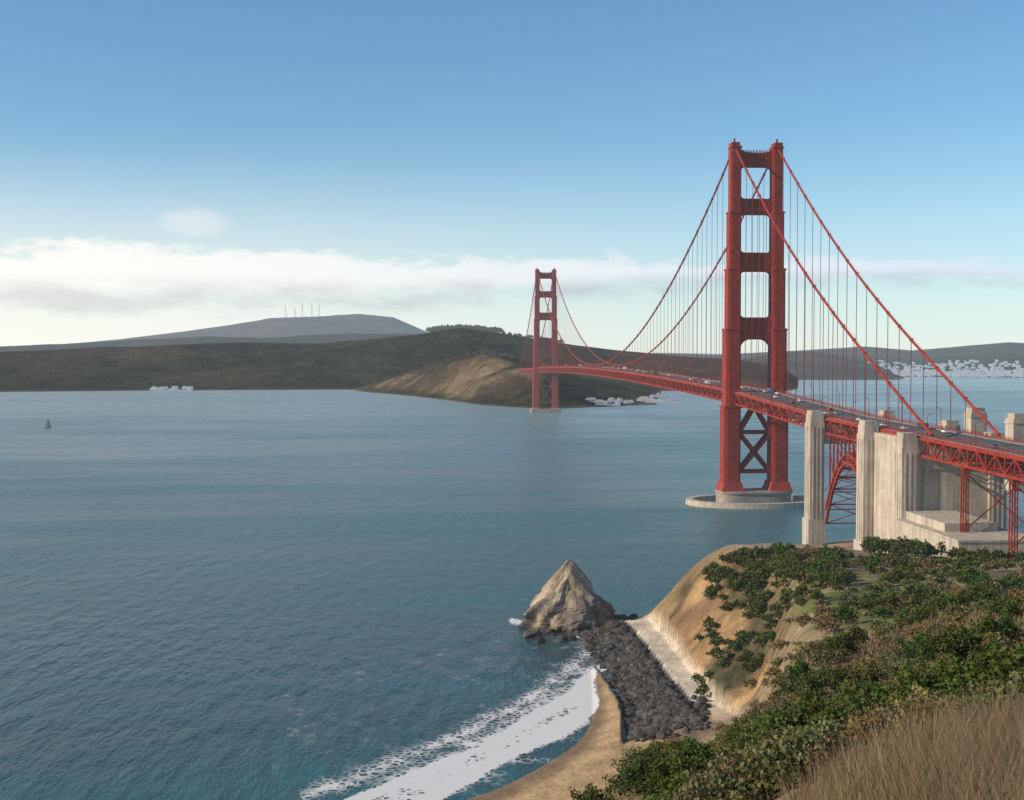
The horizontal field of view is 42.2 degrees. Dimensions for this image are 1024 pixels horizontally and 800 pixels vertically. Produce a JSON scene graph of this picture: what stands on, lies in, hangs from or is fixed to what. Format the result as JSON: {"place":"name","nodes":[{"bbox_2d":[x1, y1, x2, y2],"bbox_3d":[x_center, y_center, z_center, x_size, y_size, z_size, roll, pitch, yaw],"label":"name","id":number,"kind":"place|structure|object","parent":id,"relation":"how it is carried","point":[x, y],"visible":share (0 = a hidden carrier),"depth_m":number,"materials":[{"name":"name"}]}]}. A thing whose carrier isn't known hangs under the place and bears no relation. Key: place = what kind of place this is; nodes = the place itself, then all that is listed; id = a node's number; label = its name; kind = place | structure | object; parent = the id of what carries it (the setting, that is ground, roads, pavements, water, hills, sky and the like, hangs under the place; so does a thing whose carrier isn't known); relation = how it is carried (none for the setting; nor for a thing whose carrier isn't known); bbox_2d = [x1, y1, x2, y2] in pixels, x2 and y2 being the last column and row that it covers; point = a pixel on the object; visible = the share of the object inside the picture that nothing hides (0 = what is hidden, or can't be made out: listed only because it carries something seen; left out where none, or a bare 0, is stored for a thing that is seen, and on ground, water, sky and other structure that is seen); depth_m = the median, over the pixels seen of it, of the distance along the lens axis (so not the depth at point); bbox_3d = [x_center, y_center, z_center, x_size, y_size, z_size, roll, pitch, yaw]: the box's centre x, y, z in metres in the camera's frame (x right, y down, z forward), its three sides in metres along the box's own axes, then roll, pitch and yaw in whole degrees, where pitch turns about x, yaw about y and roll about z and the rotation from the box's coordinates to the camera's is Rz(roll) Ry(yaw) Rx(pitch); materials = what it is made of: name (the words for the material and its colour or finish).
{"place":"outdoors","nodes":[
{"label":"outdoors","id":0,"kind":"place"},
{"bbox_2d":[0,333,415,351],"bbox_3d":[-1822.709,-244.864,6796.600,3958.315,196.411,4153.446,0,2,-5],"label":"distant hill","id":1,"kind":"structure","parent":0,"point":[327,338],"depth_m":6444.00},
{"bbox_2d":[95,314,427,341],"bbox_3d":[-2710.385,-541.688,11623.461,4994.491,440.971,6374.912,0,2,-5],"label":"distant mountain","id":2,"kind":"structure","parent":0,"point":[322,325],"depth_m":10852.39,"materials":[{"name":"grey stone"}]},
{"bbox_2d":[279,303,321,317],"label":"radio masts","id":3,"kind":"object","parent":2,"relation":"on","point":[312,312],"visible":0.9,"depth_m":11839.42,"materials":[{"name":"white metal"}]},
{"bbox_2d":[0,328,797,391],"bbox_3d":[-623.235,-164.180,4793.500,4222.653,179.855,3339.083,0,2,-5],"label":"hills","id":4,"kind":"structure","parent":0,"point":[349,365],"depth_m":3824.77,"materials":[{"name":"green plant"}]},
{"bbox_2d":[150,359,1023,405],"bbox_3d":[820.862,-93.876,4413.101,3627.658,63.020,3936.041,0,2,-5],"label":"shore houses","id":5,"kind":"structure","parent":4,"relation":"on","point":[955,372],"depth_m":5249.17,"materials":[{"name":"grey"}]},
{"bbox_2d":[355,349,660,408],"bbox_3d":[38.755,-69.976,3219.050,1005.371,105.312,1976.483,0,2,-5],"label":"headland","id":6,"kind":"structure","parent":0,"point":[481,378],"depth_m":2710.24,"materials":[{"name":"brown soil"}]},
{"bbox_2d":[425,324,562,357],"bbox_3d":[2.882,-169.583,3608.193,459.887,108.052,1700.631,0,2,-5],"label":"ridge trees","id":7,"kind":"object","parent":6,"relation":"on","point":[466,326],"depth_m":4311.75,"materials":[{"name":"green plant"}]},
{"bbox_2d":[0,353,1023,799],"bbox_3d":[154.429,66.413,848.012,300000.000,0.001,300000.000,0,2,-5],"label":"sea water","id":8,"kind":"structure","parent":0,"point":[248,595],"depth_m":629.44,"materials":[{"name":"blue liquid"}]},
{"bbox_2d":[44,420,51,427],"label":"sailboat","id":9,"kind":"object","parent":8,"relation":"on","point":[47,425],"visible":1,"depth_m":1694.77,"materials":[{"name":"grey"}]},
{"bbox_2d":[301,618,635,799],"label":"surf foam","id":10,"kind":"object","parent":8,"relation":"on","point":[431,782],"visible":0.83,"depth_m":327.69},
{"bbox_2d":[530,407,560,412],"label":"tower pier","id":11,"kind":"structure","parent":8,"relation":"in","point":[540,410],"depth_m":2111.50,"materials":[{"name":"concrete"}]},
{"bbox_2d":[532,267,558,407],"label":"tower","id":12,"kind":"structure","parent":11,"relation":"on","point":[539,343],"depth_m":2113.45,"materials":[{"name":"red metal"}]},
{"bbox_2d":[519,149,1000,436],"bbox_3d":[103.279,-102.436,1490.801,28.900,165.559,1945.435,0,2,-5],"label":"suspension cables","id":13,"kind":"object","parent":12,"relation":"attached to","point":[961,394],"visible":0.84,"depth_m":792.63,"materials":[{"name":"red metal"}]},
{"bbox_2d":[686,488,803,508],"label":"tower pier","id":14,"kind":"structure","parent":8,"relation":"in","point":[755,498],"depth_m":835.11,"materials":[{"name":"concrete"}]},
{"bbox_2d":[715,480,792,491],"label":"tower plinth","id":15,"kind":"structure","parent":14,"relation":"on","point":[738,487],"depth_m":839.40,"materials":[{"name":"red metal"}]},
{"bbox_2d":[719,138,787,482],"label":"tower","id":16,"kind":"structure","parent":15,"relation":"on","point":[774,436],"depth_m":838.40,"materials":[{"name":"red metal"}]},
{"bbox_2d":[0,0,1023,352],"label":"sky","id":17,"kind":"structure","parent":0,"point":[167,166],"materials":[{"name":"blue"}]},
{"bbox_2d":[467,540,1023,799],"bbox_3d":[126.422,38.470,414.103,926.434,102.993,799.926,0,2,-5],"label":"coastal bluff","id":18,"kind":"structure","parent":0,"point":[667,628],"depth_m":344.21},
{"bbox_2d":[518,560,614,633],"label":"sea stack rock","id":19,"kind":"object","parent":18,"relation":"on","point":[567,599],"visible":0.96,"depth_m":461.43,"materials":[{"name":"stone"}]},
{"bbox_2d":[523,613,710,741],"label":"riprap rocks","id":20,"kind":"object","parent":18,"relation":"on","point":[650,696],"visible":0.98,"depth_m":374.00,"materials":[{"name":"stone"}]},
{"bbox_2d":[568,535,1023,799],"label":"shrubs","id":21,"kind":"object","parent":18,"relation":"on","point":[657,766],"depth_m":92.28,"materials":[{"name":"green plant"}]},
{"bbox_2d":[605,602,1023,799],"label":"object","id":22,"kind":"structure","parent":18,"relation":"on","point":[967,755],"depth_m":13.03,"materials":[{"name":"green plant"}]},
{"bbox_2d":[802,407,1023,556],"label":"concrete pylons","id":23,"kind":"object","parent":18,"relation":"on","point":[903,487],"visible":0.52,"depth_m":538.28,"materials":[{"name":"beige concrete"}]},
{"bbox_2d":[825,435,1023,559],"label":"steel arch","id":24,"kind":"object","parent":18,"relation":"on","point":[836,477],"visible":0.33,"depth_m":615.78,"materials":[{"name":"red metal"}]},
{"bbox_2d":[519,359,1023,481],"bbox_3d":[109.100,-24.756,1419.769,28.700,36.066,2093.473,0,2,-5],"label":"bridge deck steel","id":25,"kind":"object","parent":24,"relation":"on","point":[747,400],"visible":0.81,"depth_m":696.39,"materials":[{"name":"red metal"}]},
{"bbox_2d":[563,366,1023,456],"bbox_3d":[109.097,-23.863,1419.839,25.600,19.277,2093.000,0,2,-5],"label":"bridge roadway","id":26,"kind":"structure","parent":25,"relation":"on","point":[1003,443],"depth_m":633.96,"materials":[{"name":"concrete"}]},
{"bbox_2d":[563,365,997,447],"bbox_3d":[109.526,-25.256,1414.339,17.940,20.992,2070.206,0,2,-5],"label":"cars","id":27,"kind":"object","parent":26,"relation":"on","point":[919,425],"visible":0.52,"depth_m":760.59,"materials":[{"name":"white paint"}]},
{"bbox_2d":[741,351,904,379],"bbox_3d":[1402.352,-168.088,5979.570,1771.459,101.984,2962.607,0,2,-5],"label":"distant hill","id":28,"kind":"structure","parent":0,"point":[821,363],"depth_m":5126.71,"materials":[{"name":"green plant"}]},
{"bbox_2d":[650,342,1023,377],"bbox_3d":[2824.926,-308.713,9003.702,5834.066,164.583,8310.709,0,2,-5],"label":"distant hills","id":29,"kind":"structure","parent":0,"point":[985,355],"depth_m":7210.60,"materials":[{"name":"grey"}]}
]}

